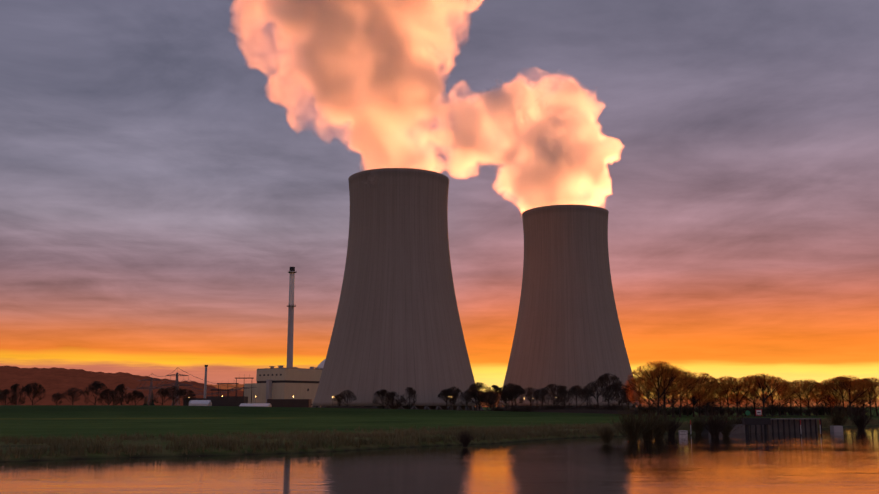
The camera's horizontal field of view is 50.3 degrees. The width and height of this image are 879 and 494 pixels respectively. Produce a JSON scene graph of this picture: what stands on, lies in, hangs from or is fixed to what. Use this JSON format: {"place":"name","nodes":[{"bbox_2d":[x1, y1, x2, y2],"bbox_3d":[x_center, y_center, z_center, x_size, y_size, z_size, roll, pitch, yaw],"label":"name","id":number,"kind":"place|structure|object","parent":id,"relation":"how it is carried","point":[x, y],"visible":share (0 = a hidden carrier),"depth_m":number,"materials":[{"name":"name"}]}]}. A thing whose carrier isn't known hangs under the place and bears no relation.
{"place":"outdoors","nodes":[
{"label":"outdoors","id":0,"kind":"place"},
{"bbox_2d":[0,366,242,405],"bbox_3d":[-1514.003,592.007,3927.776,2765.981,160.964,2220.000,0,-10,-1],"label":"hill ridge","id":1,"kind":"structure","parent":0,"point":[53,380],"depth_m":3290.80,"materials":[{"name":"plant"}]},
{"bbox_2d":[0,426,878,493],"bbox_3d":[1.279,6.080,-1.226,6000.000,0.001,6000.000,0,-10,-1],"label":"river","id":2,"kind":"structure","parent":0,"point":[827,461],"depth_m":93.32,"materials":[{"name":"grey liquid"}]},
{"bbox_2d":[458,429,472,446],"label":"bush","id":3,"kind":"object","parent":2,"relation":"on","point":[461,439],"visible":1,"depth_m":142.80,"materials":[{"name":"plant"}]},
{"bbox_2d":[596,426,617,442],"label":"bush","id":4,"kind":"object","parent":2,"relation":"on","point":[608,436],"visible":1,"depth_m":158.15,"materials":[{"name":"plant"}]},
{"bbox_2d":[605,404,656,441],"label":"bush","id":5,"kind":"object","parent":2,"relation":"on","point":[633,434],"visible":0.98,"depth_m":165.73,"materials":[{"name":"plant"}]},
{"bbox_2d":[631,412,668,440],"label":"bush","id":6,"kind":"object","parent":2,"relation":"on","point":[647,435],"visible":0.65,"depth_m":170.68,"materials":[{"name":"plant"}]},
{"bbox_2d":[643,408,676,439],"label":"bush","id":7,"kind":"object","parent":2,"relation":"on","point":[660,434],"visible":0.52,"depth_m":176.56,"materials":[{"name":"plant"}]},
{"bbox_2d":[662,415,684,434],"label":"bush","id":8,"kind":"object","parent":2,"relation":"on","point":[673,429],"visible":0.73,"depth_m":203.74,"materials":[{"name":"plant"}]},
{"bbox_2d":[684,414,709,433],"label":"bush","id":9,"kind":"object","parent":2,"relation":"on","point":[697,424],"visible":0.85,"depth_m":212.15,"materials":[{"name":"plant"}]},
{"bbox_2d":[698,409,733,437],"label":"bush","id":10,"kind":"object","parent":2,"relation":"on","point":[713,427],"visible":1,"depth_m":189.33,"materials":[{"name":"plant"}]},
{"bbox_2d":[713,410,744,435],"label":"bush","id":11,"kind":"object","parent":2,"relation":"on","point":[726,431],"visible":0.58,"depth_m":196.52,"materials":[{"name":"plant"}]},
{"bbox_2d":[728,412,746,423],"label":"bush","id":12,"kind":"object","parent":2,"relation":"on","point":[740,418],"visible":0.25,"depth_m":221.41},
{"bbox_2d":[690,409,821,434],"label":"ferry jetty","id":13,"kind":"object","parent":2,"relation":"on","point":[766,426],"visible":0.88,"depth_m":224.46,"materials":[{"name":"concrete"}]},
{"bbox_2d":[822,404,849,425],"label":"bush","id":14,"kind":"object","parent":2,"relation":"on","point":[834,421],"visible":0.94,"depth_m":253.36,"materials":[{"name":"plant"}]},
{"bbox_2d":[845,406,874,429],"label":"bush","id":15,"kind":"object","parent":2,"relation":"on","point":[860,421],"visible":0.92,"depth_m":253.36,"materials":[{"name":"plant"}]},
{"bbox_2d":[0,405,878,461],"bbox_3d":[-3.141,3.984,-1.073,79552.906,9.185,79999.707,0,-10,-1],"label":"ground","id":16,"kind":"structure","parent":0,"point":[63,421],"depth_m":266.80,"materials":[{"name":"plant"}]},
{"bbox_2d":[0,389,17,404],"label":"tree","id":17,"kind":"object","parent":16,"relation":"on","point":[6,392],"visible":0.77,"depth_m":669.51,"materials":[{"name":"black plant"}]},
{"bbox_2d":[9,384,25,404],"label":"tree","id":18,"kind":"object","parent":16,"relation":"on","point":[14,387],"visible":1,"depth_m":631.90,"materials":[{"name":"black plant"}]},
{"bbox_2d":[23,382,45,404],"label":"tree","id":19,"kind":"object","parent":16,"relation":"on","point":[36,391],"visible":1,"depth_m":662.48,"materials":[{"name":"black plant"}]},
{"bbox_2d":[51,392,63,404],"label":"tree","id":20,"kind":"object","parent":16,"relation":"on","point":[56,396],"visible":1,"depth_m":677.07,"materials":[{"name":"black plant"}]},
{"bbox_2d":[62,387,83,404],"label":"tree","id":21,"kind":"object","parent":16,"relation":"on","point":[71,393],"visible":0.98,"depth_m":704.34,"materials":[{"name":"black plant"}]},
{"bbox_2d":[82,381,107,404],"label":"tree","id":22,"kind":"object","parent":16,"relation":"on","point":[92,387],"visible":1,"depth_m":638.32,"materials":[{"name":"black plant"}]},
{"bbox_2d":[98,389,120,404],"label":"tree","id":23,"kind":"object","parent":16,"relation":"on","point":[112,394],"visible":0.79,"depth_m":641.59,"materials":[{"name":"black plant"}]},
{"bbox_2d":[115,383,130,404],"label":"tree","id":24,"kind":"object","parent":16,"relation":"on","point":[120,388],"visible":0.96,"depth_m":671.67,"materials":[{"name":"black plant"}]},
{"bbox_2d":[125,390,144,404],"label":"tree","id":25,"kind":"object","parent":16,"relation":"on","point":[137,393],"visible":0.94,"depth_m":681.37,"materials":[{"name":"black plant"}]},
{"bbox_2d":[136,377,165,404],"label":"pylon","id":26,"kind":"object","parent":16,"relation":"on","point":[151,391],"visible":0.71,"depth_m":1211.52,"materials":[{"name":"metal"}]},
{"bbox_2d":[124,368,253,397],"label":"power lines","id":27,"kind":"object","parent":26,"relation":"attached to","point":[240,388],"visible":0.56,"depth_m":1012.74,"materials":[{"name":"metal"}]},
{"bbox_2d":[153,389,170,404],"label":"tree","id":28,"kind":"object","parent":16,"relation":"on","point":[160,391],"visible":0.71,"depth_m":664.60,"materials":[{"name":"black plant"}]},
{"bbox_2d":[162,386,184,404],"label":"tree","id":29,"kind":"object","parent":16,"relation":"on","point":[171,394],"visible":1,"depth_m":649.06,"materials":[{"name":"black plant"}]},
{"bbox_2d":[161,368,192,405],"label":"pylon","id":30,"kind":"object","parent":16,"relation":"on","point":[176,384],"visible":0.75,"depth_m":1034.95,"materials":[{"name":"metal"}]},
{"bbox_2d":[176,389,195,405],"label":"tree","id":31,"kind":"object","parent":16,"relation":"on","point":[185,391],"visible":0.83,"depth_m":686.83,"materials":[{"name":"black plant"}]},
{"bbox_2d":[183,365,311,407],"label":"yard plant","id":32,"kind":"object","parent":16,"relation":"on","point":[227,400],"visible":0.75,"depth_m":777.64,"materials":[{"name":"concrete"},{"name":"dark steel"},{"name":"grey paint"}]},
{"bbox_2d":[244,365,322,407],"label":"turbine hall","id":33,"kind":"structure","parent":16,"relation":"on","point":[280,382],"depth_m":905.02,"materials":[{"name":"grey paint"}]},
{"bbox_2d":[286,267,296,367],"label":"vent stack","id":34,"kind":"object","parent":16,"relation":"on","point":[292,272],"visible":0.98,"depth_m":996.99,"materials":[{"name":"white paint"}]},
{"bbox_2d":[332,394,344,406],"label":"tree","id":35,"kind":"object","parent":16,"relation":"on","point":[335,397],"visible":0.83,"depth_m":535.06,"materials":[{"name":"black plant"}]},
{"bbox_2d":[339,390,355,404],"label":"tree","id":36,"kind":"object","parent":16,"relation":"on","point":[348,395],"visible":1,"depth_m":531.11,"materials":[{"name":"black plant"}]},
{"bbox_2d":[372,389,394,408],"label":"tree","id":37,"kind":"object","parent":16,"relation":"on","point":[383,392],"visible":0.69,"depth_m":537.92,"materials":[{"name":"black plant"}]},
{"bbox_2d":[384,391,402,408],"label":"tree","id":38,"kind":"object","parent":16,"relation":"on","point":[391,399],"visible":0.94,"depth_m":527.83,"materials":[{"name":"black plant"}]},
{"bbox_2d":[313,168,479,405],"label":"cooling tower","id":39,"kind":"structure","parent":16,"relation":"on","point":[397,327],"depth_m":571.52,"materials":[{"name":"concrete"}]},
{"bbox_2d":[312,406,482,408],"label":"cooling tower columns","id":40,"kind":"structure","parent":16,"relation":"on","point":[435,407],"depth_m":548.49,"materials":[{"name":"concrete"}]},
{"bbox_2d":[401,387,416,408],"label":"tree","id":41,"kind":"object","parent":16,"relation":"on","point":[409,391],"visible":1,"depth_m":519.69,"materials":[{"name":"black plant"}]},
{"bbox_2d":[0,418,878,459],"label":"bank reeds","id":42,"kind":"object","parent":16,"relation":"on","point":[224,442],"visible":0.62,"depth_m":136.30,"materials":[{"name":"plant"}]},
{"bbox_2d":[438,389,458,407],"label":"tree","id":43,"kind":"object","parent":16,"relation":"on","point":[445,394],"visible":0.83,"depth_m":516.48,"materials":[{"name":"black plant"}]},
{"bbox_2d":[446,386,461,408],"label":"tree","id":44,"kind":"object","parent":16,"relation":"on","point":[458,390],"visible":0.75,"depth_m":516.27,"materials":[{"name":"black plant"}]},
{"bbox_2d":[458,390,473,406],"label":"tree","id":45,"kind":"object","parent":16,"relation":"on","point":[462,396],"visible":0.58,"depth_m":544.81,"materials":[{"name":"black plant"}]},
{"bbox_2d":[469,389,483,408],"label":"tree","id":46,"kind":"object","parent":16,"relation":"on","point":[476,395],"visible":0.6,"depth_m":526.29,"materials":[{"name":"black plant"}]},
{"bbox_2d":[465,382,491,408],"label":"tree","id":47,"kind":"object","parent":16,"relation":"on","point":[477,385],"visible":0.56,"depth_m":529.84,"materials":[{"name":"black plant"}]},
{"bbox_2d":[477,392,497,407],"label":"tree","id":48,"kind":"object","parent":16,"relation":"on","point":[483,395],"visible":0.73,"depth_m":519.98,"materials":[{"name":"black plant"}]},
{"bbox_2d":[482,385,502,406],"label":"tree","id":49,"kind":"object","parent":16,"relation":"on","point":[496,388],"visible":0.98,"depth_m":513.48,"materials":[{"name":"black plant"}]},
{"bbox_2d":[488,405,506,410],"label":"scrub","id":50,"kind":"object","parent":16,"relation":"on","point":[496,409],"visible":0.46,"depth_m":507.01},
{"bbox_2d":[497,390,516,407],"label":"tree","id":51,"kind":"object","parent":16,"relation":"on","point":[504,399],"visible":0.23,"depth_m":550.98,"materials":[{"name":"black plant"}]},
{"bbox_2d":[498,383,524,406],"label":"tree","id":52,"kind":"object","parent":16,"relation":"on","point":[512,387],"visible":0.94,"depth_m":546.81,"materials":[{"name":"black plant"}]},
{"bbox_2d":[503,404,520,411],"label":"scrub","id":53,"kind":"object","parent":16,"relation":"on","point":[512,409],"visible":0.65,"depth_m":496.98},
{"bbox_2d":[522,387,540,406],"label":"tree","id":54,"kind":"object","parent":16,"relation":"on","point":[529,392],"visible":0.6,"depth_m":587.07,"materials":[{"name":"black plant"}]},
{"bbox_2d":[532,388,547,406],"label":"tree","id":55,"kind":"object","parent":16,"relation":"on","point":[538,392],"visible":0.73,"depth_m":555.85,"materials":[{"name":"black plant"}]},
{"bbox_2d":[540,383,567,406],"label":"tree","id":56,"kind":"object","parent":16,"relation":"on","point":[561,389],"visible":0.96,"depth_m":537.20,"materials":[{"name":"black plant"}]},
{"bbox_2d":[548,401,573,409],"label":"scrub","id":57,"kind":"object","parent":16,"relation":"on","point":[559,406],"visible":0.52,"depth_m":505.37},
{"bbox_2d":[557,385,572,407],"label":"tree","id":58,"kind":"object","parent":16,"relation":"on","point":[568,398],"visible":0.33,"depth_m":554.01,"materials":[{"name":"black plant"}]},
{"bbox_2d":[498,204,641,405],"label":"cooling tower","id":59,"kind":"structure","parent":16,"relation":"on","point":[568,334],"depth_m":679.75,"materials":[{"name":"concrete"}]},
{"bbox_2d":[499,406,642,409],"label":"cooling tower columns","id":60,"kind":"structure","parent":16,"relation":"on","point":[567,406],"depth_m":656.00,"materials":[{"name":"concrete"}]},
{"bbox_2d":[567,385,588,405],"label":"tree","id":61,"kind":"object","parent":16,"relation":"on","point":[579,392],"visible":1,"depth_m":538.39,"materials":[{"name":"black plant"}]},
{"bbox_2d":[584,389,594,405],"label":"tree","id":62,"kind":"object","parent":16,"relation":"on","point":[587,396],"visible":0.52,"depth_m":569.28,"materials":[{"name":"black plant"}]},
{"bbox_2d":[579,403,600,409],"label":"scrub","id":63,"kind":"object","parent":16,"relation":"on","point":[593,407],"visible":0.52,"depth_m":516.14,"materials":[{"name":"plant"}]},
{"bbox_2d":[583,381,612,404],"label":"tree","id":64,"kind":"object","parent":16,"relation":"on","point":[597,386],"visible":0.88,"depth_m":555.71,"materials":[{"name":"black plant"}]},
{"bbox_2d":[596,373,621,405],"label":"tree","id":65,"kind":"object","parent":16,"relation":"on","point":[602,378],"visible":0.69,"depth_m":561.27,"materials":[{"name":"black plant"}]},
{"bbox_2d":[600,402,625,409],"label":"scrub","id":66,"kind":"object","parent":16,"relation":"on","point":[609,407],"visible":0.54,"depth_m":498.85,"materials":[{"name":"plant"}]},
{"bbox_2d":[602,383,634,405],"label":"tree","id":67,"kind":"object","parent":16,"relation":"on","point":[618,396],"visible":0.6,"depth_m":552.41,"materials":[{"name":"black plant"}]},
{"bbox_2d":[620,387,637,406],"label":"tree","id":68,"kind":"object","parent":16,"relation":"on","point":[623,393],"visible":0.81,"depth_m":536.11,"materials":[{"name":"black plant"}]},
{"bbox_2d":[622,378,650,415],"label":"tree","id":69,"kind":"object","parent":16,"relation":"on","point":[628,381],"visible":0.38,"depth_m":394.88,"materials":[{"name":"brown plant"}]},
{"bbox_2d":[629,369,666,417],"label":"tree","id":70,"kind":"object","parent":16,"relation":"on","point":[646,389],"visible":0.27,"depth_m":369.82,"materials":[{"name":"brown plant"}]},
{"bbox_2d":[637,402,661,414],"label":"scrub","id":71,"kind":"object","parent":16,"relation":"on","point":[653,408],"visible":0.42,"depth_m":494.11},
{"bbox_2d":[626,360,691,416],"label":"tree","id":72,"kind":"object","parent":16,"relation":"on","point":[660,366],"visible":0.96,"depth_m":355.82,"materials":[{"name":"brown plant"}]},
{"bbox_2d":[642,368,685,417],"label":"tree","id":73,"kind":"object","parent":16,"relation":"on","point":[675,395],"visible":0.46,"depth_m":360.48,"materials":[{"name":"brown plant"}]},
{"bbox_2d":[655,365,697,417],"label":"tree","id":74,"kind":"object","parent":16,"relation":"on","point":[689,387],"visible":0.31,"depth_m":375.23,"materials":[{"name":"brown plant"}]},
{"bbox_2d":[654,371,708,416],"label":"tree","id":75,"kind":"object","parent":16,"relation":"on","point":[690,393],"visible":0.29,"depth_m":390.36,"materials":[{"name":"brown plant"}]},
{"bbox_2d":[679,430,687,436],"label":"river notice board","id":76,"kind":"object","parent":16,"relation":"on","point":[683,433],"visible":0.73,"depth_m":190.80,"materials":[{"name":"metal"}]},
{"bbox_2d":[675,403,695,414],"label":"scrub","id":77,"kind":"object","parent":16,"relation":"on","point":[684,411],"visible":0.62,"depth_m":509.68,"materials":[{"name":"plant"}]},
{"bbox_2d":[677,380,710,416],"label":"tree","id":78,"kind":"object","parent":16,"relation":"on","point":[697,396],"visible":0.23,"depth_m":399.86,"materials":[{"name":"brown plant"}]},
{"bbox_2d":[676,372,722,416],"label":"tree","id":79,"kind":"object","parent":16,"relation":"on","point":[711,393],"visible":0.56,"depth_m":394.51,"materials":[{"name":"brown plant"}]},
{"bbox_2d":[688,376,727,415],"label":"tree","id":80,"kind":"object","parent":16,"relation":"on","point":[718,385],"visible":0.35,"depth_m":410.00,"materials":[{"name":"brown plant"}]},
{"bbox_2d":[697,404,722,413],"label":"scrub","id":81,"kind":"object","parent":16,"relation":"on","point":[711,409],"visible":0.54,"depth_m":494.59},
{"bbox_2d":[709,379,732,414],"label":"tree","id":82,"kind":"object","parent":16,"relation":"on","point":[719,403],"visible":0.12,"depth_m":419.40,"materials":[{"name":"brown plant"}]},
{"bbox_2d":[709,376,745,413],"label":"tree","id":83,"kind":"object","parent":16,"relation":"on","point":[723,381],"visible":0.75,"depth_m":405.43,"materials":[{"name":"brown plant"}]},
{"bbox_2d":[722,407,739,414],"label":"scrub","id":84,"kind":"object","parent":16,"relation":"on","point":[731,411],"visible":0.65,"depth_m":494.44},
{"bbox_2d":[718,380,755,416],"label":"tree","id":85,"kind":"object","parent":16,"relation":"on","point":[738,388],"visible":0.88,"depth_m":401.29,"materials":[{"name":"brown plant"}]},
{"bbox_2d":[725,378,770,415],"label":"tree","id":86,"kind":"object","parent":16,"relation":"on","point":[746,407],"visible":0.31,"depth_m":415.29,"materials":[{"name":"brown plant"}]},
{"bbox_2d":[734,375,772,415],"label":"tree","id":87,"kind":"object","parent":16,"relation":"on","point":[748,378],"visible":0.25,"depth_m":410.67,"materials":[{"name":"brown plant"}]},
{"bbox_2d":[740,373,784,415],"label":"tree","id":88,"kind":"object","parent":16,"relation":"on","point":[763,378],"visible":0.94,"depth_m":396.72,"materials":[{"name":"brown plant"}]},
{"bbox_2d":[751,376,792,415],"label":"tree","id":89,"kind":"object","parent":16,"relation":"on","point":[781,395],"visible":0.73,"depth_m":400.24,"materials":[{"name":"brown plant"}]},
{"bbox_2d":[762,403,782,414],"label":"scrub","id":90,"kind":"object","parent":16,"relation":"on","point":[774,412],"visible":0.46,"depth_m":507.92,"materials":[{"name":"plant"}]},
{"bbox_2d":[762,379,797,415],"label":"tree","id":91,"kind":"object","parent":16,"relation":"on","point":[790,390],"visible":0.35,"depth_m":425.01,"materials":[{"name":"brown plant"}]},
{"bbox_2d":[771,403,794,414],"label":"scrub","id":92,"kind":"object","parent":16,"relation":"on","point":[783,411],"visible":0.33,"depth_m":513.22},
{"bbox_2d":[770,383,795,414],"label":"tree","id":93,"kind":"object","parent":16,"relation":"on","point":[782,401],"visible":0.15,"depth_m":441.56,"materials":[{"name":"brown plant"}]},
{"bbox_2d":[775,382,804,414],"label":"tree","id":94,"kind":"object","parent":16,"relation":"on","point":[791,404],"visible":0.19,"depth_m":444.58,"materials":[{"name":"brown plant"}]},
{"bbox_2d":[788,407,805,414],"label":"scrub","id":95,"kind":"object","parent":16,"relation":"on","point":[797,410],"visible":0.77,"depth_m":495.32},
{"bbox_2d":[782,380,818,414],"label":"tree","id":96,"kind":"object","parent":16,"relation":"on","point":[794,383],"visible":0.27,"depth_m":430.51,"materials":[{"name":"brown plant"}]},
{"bbox_2d":[792,379,820,415],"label":"tree","id":97,"kind":"object","parent":16,"relation":"on","point":[813,384],"visible":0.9,"depth_m":415.65,"materials":[{"name":"brown plant"}]},
{"bbox_2d":[802,407,816,414],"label":"scrub","id":98,"kind":"object","parent":16,"relation":"on","point":[807,411],"visible":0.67,"depth_m":501.35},
{"bbox_2d":[798,382,832,415],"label":"tree","id":99,"kind":"object","parent":16,"relation":"on","point":[817,406],"visible":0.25,"depth_m":420.76,"materials":[{"name":"brown plant"}]},
{"bbox_2d":[811,384,835,414],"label":"tree","id":100,"kind":"object","parent":16,"relation":"on","point":[823,403],"visible":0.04,"depth_m":435.51,"materials":[{"name":"brown plant"}]},
{"bbox_2d":[812,380,844,415],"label":"tree","id":101,"kind":"object","parent":16,"relation":"on","point":[823,389],"visible":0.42,"depth_m":410.98,"materials":[{"name":"brown plant"}]},
{"bbox_2d":[814,378,856,410],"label":"tree","id":102,"kind":"object","parent":16,"relation":"on","point":[832,393],"visible":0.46,"depth_m":406.31,"materials":[{"name":"brown plant"}]},
{"bbox_2d":[830,426,842,431],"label":"concrete block","id":103,"kind":"structure","parent":16,"relation":"on","point":[836,428],"depth_m":228.52,"materials":[{"name":"grey paint"}]},
{"bbox_2d":[824,376,861,415],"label":"tree","id":104,"kind":"object","parent":16,"relation":"on","point":[848,398],"visible":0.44,"depth_m":401.36,"materials":[{"name":"brown plant"}]},
{"bbox_2d":[828,375,870,416],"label":"tree","id":105,"kind":"object","parent":16,"relation":"on","point":[851,384],"visible":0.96,"depth_m":396.66,"materials":[{"name":"brown plant"}]},
{"bbox_2d":[833,378,878,410],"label":"tree","id":106,"kind":"object","parent":16,"relation":"on","point":[861,393],"visible":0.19,"depth_m":410.63,"materials":[{"name":"brown plant"}]},
{"bbox_2d":[852,377,878,415],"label":"tree","id":107,"kind":"object","parent":16,"relation":"on","point":[872,396],"visible":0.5,"depth_m":406.19,"materials":[{"name":"brown plant"}]},
{"bbox_2d":[854,380,878,415],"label":"tree","id":108,"kind":"object","parent":16,"relation":"on","point":[872,384],"visible":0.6,"depth_m":401.67,"materials":[{"name":"brown plant"}]},
{"bbox_2d":[0,0,878,398],"label":"sky","id":109,"kind":"structure","parent":0,"point":[166,166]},
{"bbox_2d":[207,384,877,406],"bbox_3d":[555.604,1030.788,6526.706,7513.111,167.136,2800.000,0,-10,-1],"label":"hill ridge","id":110,"kind":"structure","parent":0,"point":[226,386],"depth_m":6111.64,"materials":[{"name":"plant"}]},
{"bbox_2d":[660,398,878,406],"bbox_3d":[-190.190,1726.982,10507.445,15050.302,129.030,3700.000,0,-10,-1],"label":"hedge","id":111,"kind":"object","parent":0,"point":[777,400],"depth_m":9587.15,"materials":[{"name":"plant"}]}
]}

